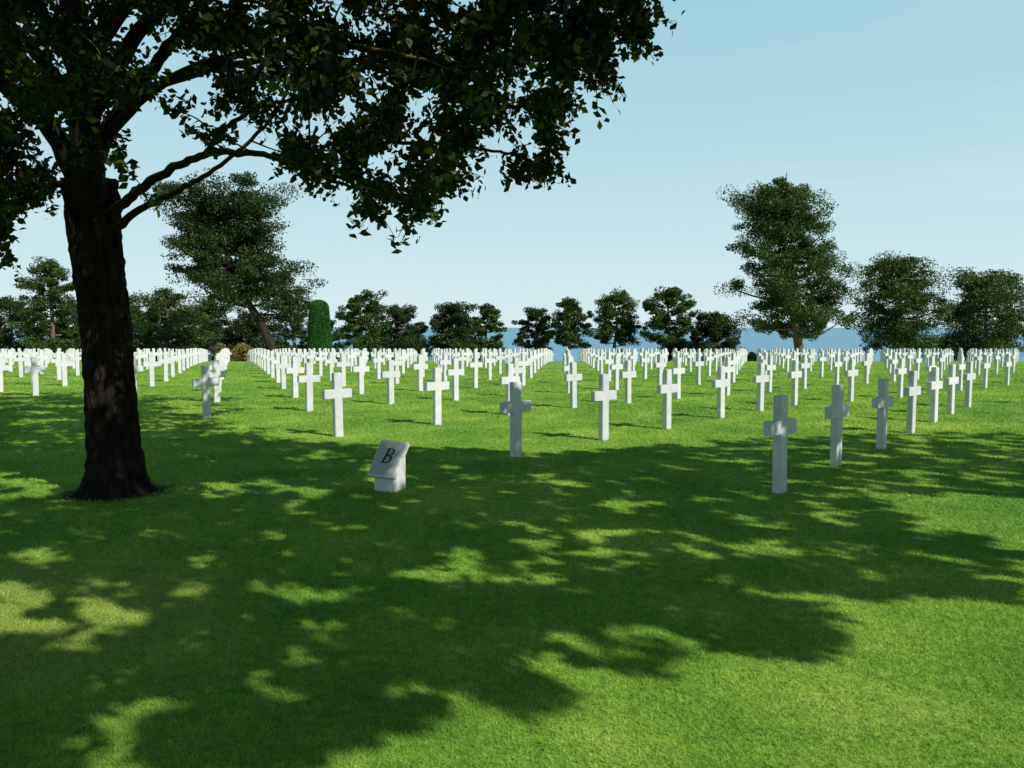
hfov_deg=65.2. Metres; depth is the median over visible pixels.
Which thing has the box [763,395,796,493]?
grave cross
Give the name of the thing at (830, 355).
grave cross
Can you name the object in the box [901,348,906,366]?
grave cross
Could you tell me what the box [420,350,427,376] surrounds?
grave cross
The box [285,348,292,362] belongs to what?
grave cross
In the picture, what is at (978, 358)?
grave cross
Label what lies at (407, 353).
grave cross
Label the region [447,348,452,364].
grave cross
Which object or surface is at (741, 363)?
grave cross
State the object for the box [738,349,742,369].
grave cross
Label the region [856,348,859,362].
grave cross
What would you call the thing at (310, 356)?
grave cross
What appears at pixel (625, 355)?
grave cross
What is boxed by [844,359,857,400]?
grave cross
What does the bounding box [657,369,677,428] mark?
grave cross
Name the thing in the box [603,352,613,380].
grave cross
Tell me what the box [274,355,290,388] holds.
grave cross
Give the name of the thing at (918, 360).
grave cross
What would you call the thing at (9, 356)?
grave cross
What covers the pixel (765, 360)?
grave cross
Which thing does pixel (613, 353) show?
grave cross
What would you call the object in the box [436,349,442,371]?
grave cross
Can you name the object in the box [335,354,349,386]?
grave cross
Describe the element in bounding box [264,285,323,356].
pine tree
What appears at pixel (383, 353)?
grave cross
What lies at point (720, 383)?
grave cross
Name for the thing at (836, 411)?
grave cross
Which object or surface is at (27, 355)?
grave cross
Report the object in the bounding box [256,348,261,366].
grave cross
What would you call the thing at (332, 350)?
grave cross
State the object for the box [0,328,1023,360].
sea
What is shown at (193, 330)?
pine tree
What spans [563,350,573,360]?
grave cross
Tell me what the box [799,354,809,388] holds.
grave cross
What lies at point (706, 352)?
grave cross
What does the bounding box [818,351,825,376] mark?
grave cross
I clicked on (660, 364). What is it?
grave cross
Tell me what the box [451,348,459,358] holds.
grave cross
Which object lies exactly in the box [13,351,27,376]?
grave cross
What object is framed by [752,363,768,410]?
grave cross
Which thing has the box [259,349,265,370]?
grave cross
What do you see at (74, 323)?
pine tree
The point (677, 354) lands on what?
grave cross
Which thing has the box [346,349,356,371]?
grave cross
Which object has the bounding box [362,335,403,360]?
shrub
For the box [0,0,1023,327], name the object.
sky
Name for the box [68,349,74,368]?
grave cross
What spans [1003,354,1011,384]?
grave cross
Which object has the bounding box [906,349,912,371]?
grave cross
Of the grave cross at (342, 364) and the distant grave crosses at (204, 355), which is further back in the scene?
the distant grave crosses at (204, 355)
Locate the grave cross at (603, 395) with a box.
[591,374,616,440]
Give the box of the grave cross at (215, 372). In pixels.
[210,360,226,402]
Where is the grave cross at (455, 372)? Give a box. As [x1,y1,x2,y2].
[446,359,463,400]
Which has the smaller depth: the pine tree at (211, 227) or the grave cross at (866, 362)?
the grave cross at (866, 362)
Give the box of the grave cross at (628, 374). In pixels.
[620,360,635,403]
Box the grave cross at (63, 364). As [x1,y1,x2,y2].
[55,353,72,385]
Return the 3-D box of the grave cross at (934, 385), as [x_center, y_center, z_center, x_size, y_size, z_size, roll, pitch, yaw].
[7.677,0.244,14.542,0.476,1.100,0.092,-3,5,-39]
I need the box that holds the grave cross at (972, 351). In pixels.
[970,348,973,361]
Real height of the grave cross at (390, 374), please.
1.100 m
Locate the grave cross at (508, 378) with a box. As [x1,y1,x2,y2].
[499,364,519,414]
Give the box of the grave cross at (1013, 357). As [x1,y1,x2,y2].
[1011,350,1016,372]
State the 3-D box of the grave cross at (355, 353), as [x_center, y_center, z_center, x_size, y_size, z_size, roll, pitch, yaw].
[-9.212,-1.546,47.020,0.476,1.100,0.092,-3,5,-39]
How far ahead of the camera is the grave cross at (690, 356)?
35.81 m
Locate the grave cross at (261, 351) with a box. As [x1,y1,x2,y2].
[257,349,262,368]
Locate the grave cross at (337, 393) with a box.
[322,373,351,436]
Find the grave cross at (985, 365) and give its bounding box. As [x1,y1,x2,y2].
[981,355,990,387]
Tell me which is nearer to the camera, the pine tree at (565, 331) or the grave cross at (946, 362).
the grave cross at (946, 362)
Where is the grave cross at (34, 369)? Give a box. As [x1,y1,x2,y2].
[24,357,45,395]
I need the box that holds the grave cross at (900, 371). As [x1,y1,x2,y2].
[895,358,906,397]
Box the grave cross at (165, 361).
[158,352,172,380]
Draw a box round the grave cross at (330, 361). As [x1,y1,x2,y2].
[324,352,337,380]
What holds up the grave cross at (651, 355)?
on the lawn ground at (530, 671)
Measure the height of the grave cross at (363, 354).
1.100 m
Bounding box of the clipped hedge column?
[307,299,332,360]
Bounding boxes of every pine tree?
[0,295,62,357]
[4,256,80,360]
[39,306,80,352]
[69,309,147,347]
[129,285,223,360]
[129,300,176,350]
[140,168,328,350]
[161,305,231,360]
[177,297,257,360]
[224,310,291,360]
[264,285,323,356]
[297,319,350,360]
[332,289,389,351]
[372,303,434,348]
[427,300,481,360]
[463,303,506,351]
[511,306,554,350]
[545,296,594,352]
[589,286,647,351]
[638,286,700,360]
[682,311,748,360]
[713,173,871,360]
[836,250,976,358]
[930,267,1023,360]
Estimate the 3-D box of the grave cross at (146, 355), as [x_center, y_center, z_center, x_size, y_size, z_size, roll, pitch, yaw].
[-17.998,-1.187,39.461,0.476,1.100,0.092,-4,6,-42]
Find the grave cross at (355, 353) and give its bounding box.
[353,348,358,364]
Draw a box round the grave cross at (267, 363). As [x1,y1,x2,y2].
[262,350,269,373]
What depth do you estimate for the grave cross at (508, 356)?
37.43 m
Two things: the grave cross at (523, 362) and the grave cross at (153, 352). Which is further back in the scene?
the grave cross at (153, 352)
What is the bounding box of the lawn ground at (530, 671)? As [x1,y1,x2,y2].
[0,361,1023,767]
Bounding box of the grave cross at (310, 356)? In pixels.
[306,350,316,362]
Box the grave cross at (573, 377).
[564,362,581,407]
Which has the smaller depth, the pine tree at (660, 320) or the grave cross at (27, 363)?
the grave cross at (27, 363)
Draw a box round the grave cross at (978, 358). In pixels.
[975,350,981,374]
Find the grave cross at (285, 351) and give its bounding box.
[282,348,287,362]
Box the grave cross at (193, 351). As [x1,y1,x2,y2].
[192,348,197,364]
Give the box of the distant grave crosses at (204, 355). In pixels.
[0,348,1018,362]
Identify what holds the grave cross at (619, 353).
on the lawn ground at (530, 671)
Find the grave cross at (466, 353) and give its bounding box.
[464,348,470,365]
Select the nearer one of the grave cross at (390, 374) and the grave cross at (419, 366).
the grave cross at (390, 374)
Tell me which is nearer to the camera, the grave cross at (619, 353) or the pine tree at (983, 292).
the grave cross at (619, 353)
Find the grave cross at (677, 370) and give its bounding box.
[671,358,684,398]
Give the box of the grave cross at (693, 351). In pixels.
[692,348,695,363]
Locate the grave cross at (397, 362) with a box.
[394,353,402,383]
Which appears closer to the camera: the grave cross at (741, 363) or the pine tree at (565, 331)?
the grave cross at (741, 363)
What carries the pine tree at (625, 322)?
on the lawn ground at (530, 671)
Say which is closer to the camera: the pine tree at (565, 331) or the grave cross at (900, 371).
the grave cross at (900, 371)
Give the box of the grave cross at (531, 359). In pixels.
[526,351,535,377]
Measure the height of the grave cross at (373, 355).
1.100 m
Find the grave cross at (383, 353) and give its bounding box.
[381,348,386,364]
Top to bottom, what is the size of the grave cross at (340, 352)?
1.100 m
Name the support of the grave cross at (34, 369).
on the lawn ground at (530, 671)
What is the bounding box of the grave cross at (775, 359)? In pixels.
[773,348,777,363]
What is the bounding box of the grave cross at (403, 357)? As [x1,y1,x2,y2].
[399,350,407,373]
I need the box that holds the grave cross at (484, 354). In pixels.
[481,348,486,367]
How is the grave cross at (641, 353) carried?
on the lawn ground at (530, 671)
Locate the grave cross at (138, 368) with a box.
[134,356,142,388]
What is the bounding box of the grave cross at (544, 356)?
[543,348,546,364]
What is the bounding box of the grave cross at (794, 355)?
[790,351,798,362]
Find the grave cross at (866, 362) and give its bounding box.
[862,353,871,383]
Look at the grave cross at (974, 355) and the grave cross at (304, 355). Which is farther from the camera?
the grave cross at (974, 355)
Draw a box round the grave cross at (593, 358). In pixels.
[589,349,595,367]
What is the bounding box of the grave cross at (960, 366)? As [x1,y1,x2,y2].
[956,355,965,390]
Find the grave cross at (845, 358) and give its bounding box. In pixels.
[842,351,848,374]
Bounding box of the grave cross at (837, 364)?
[832,354,841,384]
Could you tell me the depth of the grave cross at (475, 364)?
23.67 m
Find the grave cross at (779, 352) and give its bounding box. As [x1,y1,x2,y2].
[776,348,781,364]
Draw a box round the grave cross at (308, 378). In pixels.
[297,363,319,410]
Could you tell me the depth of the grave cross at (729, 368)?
20.78 m
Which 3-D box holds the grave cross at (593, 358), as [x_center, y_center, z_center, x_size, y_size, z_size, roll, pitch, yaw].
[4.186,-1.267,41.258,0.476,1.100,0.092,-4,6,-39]
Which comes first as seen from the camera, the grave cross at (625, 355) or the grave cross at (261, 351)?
the grave cross at (625, 355)
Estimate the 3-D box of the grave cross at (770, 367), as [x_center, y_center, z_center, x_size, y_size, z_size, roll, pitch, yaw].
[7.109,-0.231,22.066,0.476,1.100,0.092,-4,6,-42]
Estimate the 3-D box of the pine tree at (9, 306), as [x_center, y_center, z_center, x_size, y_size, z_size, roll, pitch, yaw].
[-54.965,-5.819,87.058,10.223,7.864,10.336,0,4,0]
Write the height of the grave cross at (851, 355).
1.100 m
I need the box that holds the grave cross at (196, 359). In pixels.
[195,348,199,363]
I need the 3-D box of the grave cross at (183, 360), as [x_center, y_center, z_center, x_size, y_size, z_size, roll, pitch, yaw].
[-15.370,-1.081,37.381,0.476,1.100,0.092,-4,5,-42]
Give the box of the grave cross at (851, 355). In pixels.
[849,349,854,358]
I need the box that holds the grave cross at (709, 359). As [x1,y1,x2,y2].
[705,350,713,375]
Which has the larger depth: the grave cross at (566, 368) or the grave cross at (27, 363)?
the grave cross at (27, 363)
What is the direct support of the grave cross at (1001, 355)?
on the lawn ground at (530, 671)
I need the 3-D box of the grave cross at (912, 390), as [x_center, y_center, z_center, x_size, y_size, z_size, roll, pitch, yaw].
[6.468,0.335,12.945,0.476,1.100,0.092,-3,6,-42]
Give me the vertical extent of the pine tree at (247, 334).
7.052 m
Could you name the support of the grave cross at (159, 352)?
on the lawn ground at (530, 671)
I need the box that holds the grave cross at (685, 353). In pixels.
[682,348,688,365]
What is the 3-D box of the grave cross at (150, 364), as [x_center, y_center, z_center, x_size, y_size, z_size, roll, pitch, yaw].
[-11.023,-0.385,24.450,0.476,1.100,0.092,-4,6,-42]
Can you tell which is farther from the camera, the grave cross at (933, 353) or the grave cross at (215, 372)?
the grave cross at (933, 353)
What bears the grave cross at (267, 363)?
on the lawn ground at (530, 671)
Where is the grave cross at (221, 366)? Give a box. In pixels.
[210,355,226,391]
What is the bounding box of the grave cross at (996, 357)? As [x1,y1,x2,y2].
[994,350,999,373]
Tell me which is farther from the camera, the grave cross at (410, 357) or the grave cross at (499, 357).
the grave cross at (410, 357)
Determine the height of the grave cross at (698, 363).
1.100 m
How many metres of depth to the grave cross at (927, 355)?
36.72 m
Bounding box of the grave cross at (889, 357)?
[887,350,891,372]
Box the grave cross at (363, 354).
[357,350,367,374]
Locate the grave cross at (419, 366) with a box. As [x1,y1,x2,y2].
[412,355,427,390]
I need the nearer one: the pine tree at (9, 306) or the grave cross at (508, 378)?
the grave cross at (508, 378)
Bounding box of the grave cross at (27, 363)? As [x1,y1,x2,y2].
[24,353,41,384]
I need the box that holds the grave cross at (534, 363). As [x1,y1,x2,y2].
[533,350,538,372]
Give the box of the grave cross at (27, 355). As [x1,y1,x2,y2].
[23,349,29,366]
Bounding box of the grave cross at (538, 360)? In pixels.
[536,349,541,368]
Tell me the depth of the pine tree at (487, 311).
92.01 m
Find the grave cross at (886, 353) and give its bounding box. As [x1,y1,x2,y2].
[884,348,888,367]
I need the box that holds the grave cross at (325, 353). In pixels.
[322,348,327,365]
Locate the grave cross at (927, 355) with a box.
[925,349,930,365]
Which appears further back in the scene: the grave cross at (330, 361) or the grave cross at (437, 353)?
the grave cross at (437, 353)
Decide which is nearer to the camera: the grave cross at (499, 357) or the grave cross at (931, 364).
the grave cross at (931, 364)
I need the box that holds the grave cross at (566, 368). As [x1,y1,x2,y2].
[562,356,571,392]
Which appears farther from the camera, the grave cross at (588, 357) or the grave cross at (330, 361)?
the grave cross at (588, 357)
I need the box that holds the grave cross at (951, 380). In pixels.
[944,364,958,413]
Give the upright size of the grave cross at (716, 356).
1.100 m
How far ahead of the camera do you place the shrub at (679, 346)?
87.36 m
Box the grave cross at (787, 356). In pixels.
[784,349,790,371]
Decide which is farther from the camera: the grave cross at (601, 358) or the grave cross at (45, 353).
the grave cross at (45, 353)
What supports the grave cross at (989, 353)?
on the lawn ground at (530, 671)
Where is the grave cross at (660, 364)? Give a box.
[654,354,665,384]
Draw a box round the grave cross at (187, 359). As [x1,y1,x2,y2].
[186,349,191,367]
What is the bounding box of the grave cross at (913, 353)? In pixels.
[911,348,914,363]
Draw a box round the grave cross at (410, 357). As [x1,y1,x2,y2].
[409,348,413,363]
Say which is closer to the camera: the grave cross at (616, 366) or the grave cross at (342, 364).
the grave cross at (616, 366)
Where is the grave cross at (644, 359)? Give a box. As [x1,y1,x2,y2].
[640,351,649,378]
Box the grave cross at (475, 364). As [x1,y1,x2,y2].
[468,354,482,387]
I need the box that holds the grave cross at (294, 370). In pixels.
[285,357,303,397]
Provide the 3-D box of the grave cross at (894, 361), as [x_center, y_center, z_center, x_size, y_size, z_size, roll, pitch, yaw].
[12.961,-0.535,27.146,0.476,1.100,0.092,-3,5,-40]
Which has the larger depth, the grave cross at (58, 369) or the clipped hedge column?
the clipped hedge column
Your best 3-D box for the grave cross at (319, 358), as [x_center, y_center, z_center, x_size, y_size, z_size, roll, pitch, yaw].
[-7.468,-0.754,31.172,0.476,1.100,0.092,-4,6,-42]
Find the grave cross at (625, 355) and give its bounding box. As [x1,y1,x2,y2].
[622,349,629,369]
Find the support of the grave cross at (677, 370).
on the lawn ground at (530, 671)
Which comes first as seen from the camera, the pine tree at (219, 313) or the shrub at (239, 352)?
the shrub at (239, 352)
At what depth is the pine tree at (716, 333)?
89.04 m
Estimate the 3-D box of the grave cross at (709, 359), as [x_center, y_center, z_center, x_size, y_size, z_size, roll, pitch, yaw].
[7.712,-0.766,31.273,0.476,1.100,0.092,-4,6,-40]
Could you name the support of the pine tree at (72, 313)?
on the lawn ground at (530, 671)
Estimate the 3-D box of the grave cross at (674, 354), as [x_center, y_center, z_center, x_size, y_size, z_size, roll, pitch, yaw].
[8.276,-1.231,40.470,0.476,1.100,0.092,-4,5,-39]
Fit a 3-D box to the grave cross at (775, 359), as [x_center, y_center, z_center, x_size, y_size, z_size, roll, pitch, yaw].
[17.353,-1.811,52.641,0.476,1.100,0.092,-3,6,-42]
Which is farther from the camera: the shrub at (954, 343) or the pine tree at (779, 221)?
the shrub at (954, 343)
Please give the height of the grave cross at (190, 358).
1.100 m
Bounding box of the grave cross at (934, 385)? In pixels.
[926,367,942,422]
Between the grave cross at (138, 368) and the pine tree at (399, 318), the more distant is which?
the pine tree at (399, 318)
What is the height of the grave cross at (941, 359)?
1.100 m
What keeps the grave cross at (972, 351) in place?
on the lawn ground at (530, 671)
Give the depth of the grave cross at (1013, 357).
34.62 m
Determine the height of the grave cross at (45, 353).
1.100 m
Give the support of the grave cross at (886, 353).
on the lawn ground at (530, 671)
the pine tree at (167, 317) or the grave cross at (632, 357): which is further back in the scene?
the pine tree at (167, 317)
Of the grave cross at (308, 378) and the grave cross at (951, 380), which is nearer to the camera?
the grave cross at (951, 380)
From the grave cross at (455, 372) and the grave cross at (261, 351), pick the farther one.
the grave cross at (261, 351)
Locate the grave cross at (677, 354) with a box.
[673,351,681,361]
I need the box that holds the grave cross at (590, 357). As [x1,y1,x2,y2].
[588,348,591,365]
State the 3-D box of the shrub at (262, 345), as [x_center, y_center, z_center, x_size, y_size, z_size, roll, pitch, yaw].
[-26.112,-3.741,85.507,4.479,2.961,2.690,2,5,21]
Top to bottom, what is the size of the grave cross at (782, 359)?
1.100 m
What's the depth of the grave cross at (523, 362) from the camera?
24.93 m
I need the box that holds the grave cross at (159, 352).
[158,348,162,365]
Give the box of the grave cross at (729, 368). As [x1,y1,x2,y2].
[725,357,734,395]
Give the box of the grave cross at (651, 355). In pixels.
[647,349,654,368]
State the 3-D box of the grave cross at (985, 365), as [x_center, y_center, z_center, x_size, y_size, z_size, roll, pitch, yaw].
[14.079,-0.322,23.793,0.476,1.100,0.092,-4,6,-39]
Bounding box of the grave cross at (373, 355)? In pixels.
[371,349,375,368]
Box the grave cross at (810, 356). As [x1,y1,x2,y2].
[807,349,813,370]
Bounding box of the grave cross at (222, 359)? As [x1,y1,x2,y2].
[214,352,227,378]
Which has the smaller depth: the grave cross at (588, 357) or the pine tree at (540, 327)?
the grave cross at (588, 357)
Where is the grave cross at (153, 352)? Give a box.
[152,348,157,366]
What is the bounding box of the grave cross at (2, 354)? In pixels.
[0,349,7,364]
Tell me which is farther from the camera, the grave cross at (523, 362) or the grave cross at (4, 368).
the grave cross at (523, 362)
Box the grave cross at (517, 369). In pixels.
[513,358,523,375]
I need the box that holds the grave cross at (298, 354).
[294,349,302,366]
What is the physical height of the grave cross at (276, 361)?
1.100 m
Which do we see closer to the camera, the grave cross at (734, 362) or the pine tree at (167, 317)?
the grave cross at (734, 362)
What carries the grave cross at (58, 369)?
on the lawn ground at (530, 671)
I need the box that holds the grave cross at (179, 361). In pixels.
[174,350,184,372]
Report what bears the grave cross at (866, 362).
on the lawn ground at (530, 671)
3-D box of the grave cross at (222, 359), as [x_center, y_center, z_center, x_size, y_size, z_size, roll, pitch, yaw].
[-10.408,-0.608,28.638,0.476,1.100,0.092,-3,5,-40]
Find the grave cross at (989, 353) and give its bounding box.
[987,348,991,367]
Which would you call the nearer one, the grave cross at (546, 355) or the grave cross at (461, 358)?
the grave cross at (461, 358)
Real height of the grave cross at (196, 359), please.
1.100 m
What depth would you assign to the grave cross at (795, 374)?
17.90 m
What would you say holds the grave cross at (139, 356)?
on the lawn ground at (530, 671)
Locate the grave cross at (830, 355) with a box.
[827,349,833,369]
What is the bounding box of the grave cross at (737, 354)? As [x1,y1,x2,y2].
[735,350,740,374]
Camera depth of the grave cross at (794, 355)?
29.16 m
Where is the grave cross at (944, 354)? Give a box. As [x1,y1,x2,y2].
[943,349,946,369]
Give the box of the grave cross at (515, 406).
[500,381,530,457]
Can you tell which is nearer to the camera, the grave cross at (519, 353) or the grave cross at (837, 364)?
the grave cross at (837, 364)
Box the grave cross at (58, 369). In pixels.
[50,351,61,379]
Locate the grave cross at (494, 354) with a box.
[492,348,497,365]
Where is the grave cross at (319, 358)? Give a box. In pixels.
[314,350,325,375]
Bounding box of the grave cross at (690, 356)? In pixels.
[686,349,693,371]
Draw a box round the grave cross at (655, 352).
[653,348,658,362]
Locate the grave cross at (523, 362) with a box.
[519,353,529,385]
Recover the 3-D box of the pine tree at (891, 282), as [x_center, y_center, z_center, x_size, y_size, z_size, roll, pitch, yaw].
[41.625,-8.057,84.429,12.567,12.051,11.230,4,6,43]
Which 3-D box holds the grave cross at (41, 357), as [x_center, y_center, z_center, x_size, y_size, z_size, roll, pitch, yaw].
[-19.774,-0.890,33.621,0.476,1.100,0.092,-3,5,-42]
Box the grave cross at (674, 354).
[672,349,676,367]
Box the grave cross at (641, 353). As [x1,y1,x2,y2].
[639,348,643,366]
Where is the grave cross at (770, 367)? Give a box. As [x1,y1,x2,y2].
[765,356,775,391]
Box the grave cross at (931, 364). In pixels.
[926,356,936,393]
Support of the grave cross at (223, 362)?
on the lawn ground at (530, 671)
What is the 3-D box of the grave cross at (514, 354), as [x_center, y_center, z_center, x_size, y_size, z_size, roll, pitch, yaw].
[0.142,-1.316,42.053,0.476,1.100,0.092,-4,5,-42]
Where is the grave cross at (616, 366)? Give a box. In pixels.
[610,355,622,389]
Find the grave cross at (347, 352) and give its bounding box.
[344,348,349,361]
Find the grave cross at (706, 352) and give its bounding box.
[703,348,707,364]
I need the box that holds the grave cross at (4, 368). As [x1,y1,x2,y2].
[0,356,9,391]
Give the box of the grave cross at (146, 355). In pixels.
[142,349,148,368]
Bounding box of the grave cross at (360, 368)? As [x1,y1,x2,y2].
[352,357,369,393]
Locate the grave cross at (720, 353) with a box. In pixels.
[718,348,723,365]
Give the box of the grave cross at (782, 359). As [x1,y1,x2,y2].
[780,349,785,367]
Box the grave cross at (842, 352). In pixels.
[841,348,844,363]
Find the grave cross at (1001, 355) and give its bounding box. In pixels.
[1000,349,1003,366]
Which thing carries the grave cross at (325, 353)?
on the lawn ground at (530, 671)
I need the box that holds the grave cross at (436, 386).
[424,367,448,424]
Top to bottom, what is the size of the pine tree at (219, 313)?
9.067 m
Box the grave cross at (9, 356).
[4,349,15,371]
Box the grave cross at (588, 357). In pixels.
[585,348,589,363]
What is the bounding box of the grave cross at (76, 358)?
[70,350,80,375]
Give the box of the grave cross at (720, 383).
[712,366,729,418]
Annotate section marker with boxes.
[367,440,409,492]
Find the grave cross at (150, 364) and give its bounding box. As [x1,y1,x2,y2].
[142,353,159,386]
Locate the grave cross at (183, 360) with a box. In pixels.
[181,349,187,369]
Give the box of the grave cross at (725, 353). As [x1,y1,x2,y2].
[722,348,727,364]
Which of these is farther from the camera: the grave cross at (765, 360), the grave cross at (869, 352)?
the grave cross at (869, 352)
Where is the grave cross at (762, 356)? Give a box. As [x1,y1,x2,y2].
[760,350,765,359]
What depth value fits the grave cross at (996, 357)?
33.40 m
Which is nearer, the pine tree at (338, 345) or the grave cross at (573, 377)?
the grave cross at (573, 377)
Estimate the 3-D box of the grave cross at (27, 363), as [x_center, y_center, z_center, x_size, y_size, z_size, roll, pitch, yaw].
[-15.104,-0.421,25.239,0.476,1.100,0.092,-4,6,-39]
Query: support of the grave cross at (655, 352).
on the lawn ground at (530, 671)
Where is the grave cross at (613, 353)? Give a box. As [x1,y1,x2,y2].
[611,348,615,358]
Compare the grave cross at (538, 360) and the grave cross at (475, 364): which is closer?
the grave cross at (475, 364)
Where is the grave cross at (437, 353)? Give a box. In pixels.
[434,348,439,366]
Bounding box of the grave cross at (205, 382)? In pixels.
[192,365,218,417]
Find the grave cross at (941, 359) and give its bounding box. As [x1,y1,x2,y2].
[937,351,944,377]
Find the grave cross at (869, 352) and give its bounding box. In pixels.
[867,350,871,373]
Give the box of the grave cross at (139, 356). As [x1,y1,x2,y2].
[134,349,144,365]
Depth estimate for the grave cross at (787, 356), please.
35.03 m
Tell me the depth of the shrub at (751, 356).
92.06 m
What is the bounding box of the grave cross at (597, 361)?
[594,349,599,370]
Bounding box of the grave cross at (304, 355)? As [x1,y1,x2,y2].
[300,349,308,368]
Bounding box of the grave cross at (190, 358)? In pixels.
[189,348,194,366]
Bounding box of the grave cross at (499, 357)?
[495,350,504,373]
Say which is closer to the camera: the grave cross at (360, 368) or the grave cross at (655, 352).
the grave cross at (360, 368)
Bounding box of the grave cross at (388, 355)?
[384,349,392,359]
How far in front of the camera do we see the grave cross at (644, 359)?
28.72 m
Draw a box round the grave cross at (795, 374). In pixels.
[788,360,801,404]
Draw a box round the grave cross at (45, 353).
[43,349,50,366]
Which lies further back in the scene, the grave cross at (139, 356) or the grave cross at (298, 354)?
the grave cross at (298, 354)
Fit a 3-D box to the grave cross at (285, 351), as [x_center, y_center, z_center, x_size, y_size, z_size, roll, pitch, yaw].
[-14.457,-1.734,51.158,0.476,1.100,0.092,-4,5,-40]
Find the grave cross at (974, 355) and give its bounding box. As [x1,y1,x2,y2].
[972,348,976,367]
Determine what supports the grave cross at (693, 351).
on the lawn ground at (530, 671)
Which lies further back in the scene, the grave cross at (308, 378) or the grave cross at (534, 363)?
the grave cross at (534, 363)
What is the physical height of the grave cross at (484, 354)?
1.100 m
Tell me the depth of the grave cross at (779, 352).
46.72 m
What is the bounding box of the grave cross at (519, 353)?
[518,348,522,360]
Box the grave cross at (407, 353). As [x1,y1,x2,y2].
[405,348,411,367]
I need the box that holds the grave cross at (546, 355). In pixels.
[545,348,548,363]
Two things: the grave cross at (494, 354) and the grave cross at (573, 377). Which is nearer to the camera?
the grave cross at (573, 377)
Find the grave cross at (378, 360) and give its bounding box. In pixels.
[372,352,384,378]
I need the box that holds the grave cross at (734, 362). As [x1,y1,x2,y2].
[731,353,738,382]
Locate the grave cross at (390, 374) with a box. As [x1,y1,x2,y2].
[381,360,399,403]
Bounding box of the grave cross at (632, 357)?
[629,350,637,370]
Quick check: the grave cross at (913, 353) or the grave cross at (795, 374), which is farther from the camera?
the grave cross at (913, 353)
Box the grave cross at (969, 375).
[963,361,975,406]
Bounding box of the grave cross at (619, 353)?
[615,348,621,363]
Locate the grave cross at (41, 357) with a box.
[35,350,47,373]
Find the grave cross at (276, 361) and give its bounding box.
[270,352,279,382]
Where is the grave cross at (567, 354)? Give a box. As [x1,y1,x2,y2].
[563,353,573,364]
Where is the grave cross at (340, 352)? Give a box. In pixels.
[336,349,345,368]
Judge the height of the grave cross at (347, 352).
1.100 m
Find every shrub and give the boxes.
[213,343,253,360]
[249,336,285,354]
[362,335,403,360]
[392,334,435,359]
[463,337,490,360]
[657,339,715,360]
[747,352,756,360]
[920,332,974,360]
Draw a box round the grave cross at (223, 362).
[211,353,225,384]
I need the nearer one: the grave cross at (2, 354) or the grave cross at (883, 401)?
the grave cross at (883, 401)
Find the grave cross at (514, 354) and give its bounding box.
[511,348,518,357]
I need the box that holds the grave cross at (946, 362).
[945,348,948,365]
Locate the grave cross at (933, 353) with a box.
[931,348,936,364]
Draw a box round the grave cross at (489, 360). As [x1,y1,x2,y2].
[484,351,494,379]
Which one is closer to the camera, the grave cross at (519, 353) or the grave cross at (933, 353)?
the grave cross at (933, 353)
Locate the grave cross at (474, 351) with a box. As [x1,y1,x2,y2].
[471,349,479,357]
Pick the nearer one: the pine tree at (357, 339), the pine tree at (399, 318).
the pine tree at (357, 339)
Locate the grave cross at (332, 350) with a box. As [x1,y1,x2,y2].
[331,348,336,366]
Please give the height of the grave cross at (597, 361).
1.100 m
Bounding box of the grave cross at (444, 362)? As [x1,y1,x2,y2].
[438,353,450,380]
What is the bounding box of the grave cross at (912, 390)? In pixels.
[903,371,920,433]
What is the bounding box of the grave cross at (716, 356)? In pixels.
[712,349,719,370]
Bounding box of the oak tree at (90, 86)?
[0,0,685,499]
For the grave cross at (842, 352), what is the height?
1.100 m
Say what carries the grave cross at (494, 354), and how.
on the lawn ground at (530, 671)
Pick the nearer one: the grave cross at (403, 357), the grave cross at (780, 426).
the grave cross at (780, 426)
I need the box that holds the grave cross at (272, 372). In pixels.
[265,351,274,377]
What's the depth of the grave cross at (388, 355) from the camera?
36.93 m
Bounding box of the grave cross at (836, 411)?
[825,384,848,466]
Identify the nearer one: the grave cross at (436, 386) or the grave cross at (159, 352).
the grave cross at (436, 386)
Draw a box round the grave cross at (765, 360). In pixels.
[761,352,767,374]
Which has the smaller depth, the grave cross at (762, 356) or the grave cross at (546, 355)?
the grave cross at (762, 356)
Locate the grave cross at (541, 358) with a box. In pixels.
[540,348,544,366]
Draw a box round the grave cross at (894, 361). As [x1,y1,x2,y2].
[890,352,897,380]
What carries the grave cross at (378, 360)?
on the lawn ground at (530, 671)
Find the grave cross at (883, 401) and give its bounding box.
[872,378,893,449]
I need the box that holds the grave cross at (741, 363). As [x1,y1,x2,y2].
[740,348,743,365]
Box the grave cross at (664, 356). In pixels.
[661,349,666,372]
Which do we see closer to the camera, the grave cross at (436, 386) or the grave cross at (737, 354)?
the grave cross at (436, 386)
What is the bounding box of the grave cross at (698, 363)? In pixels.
[693,353,703,384]
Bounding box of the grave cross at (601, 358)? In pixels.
[596,350,605,373]
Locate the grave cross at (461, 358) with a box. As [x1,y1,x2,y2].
[457,351,467,375]
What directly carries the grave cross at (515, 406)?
on the lawn ground at (530, 671)
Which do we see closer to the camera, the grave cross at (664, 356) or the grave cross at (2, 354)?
the grave cross at (664, 356)
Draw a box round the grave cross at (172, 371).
[168,351,178,376]
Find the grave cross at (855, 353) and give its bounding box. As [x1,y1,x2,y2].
[853,348,857,365]
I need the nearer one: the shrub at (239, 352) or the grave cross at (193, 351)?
the grave cross at (193, 351)
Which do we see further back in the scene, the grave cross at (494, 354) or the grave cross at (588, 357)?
the grave cross at (588, 357)
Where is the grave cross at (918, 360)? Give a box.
[914,351,921,378]
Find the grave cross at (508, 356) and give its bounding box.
[504,349,512,363]

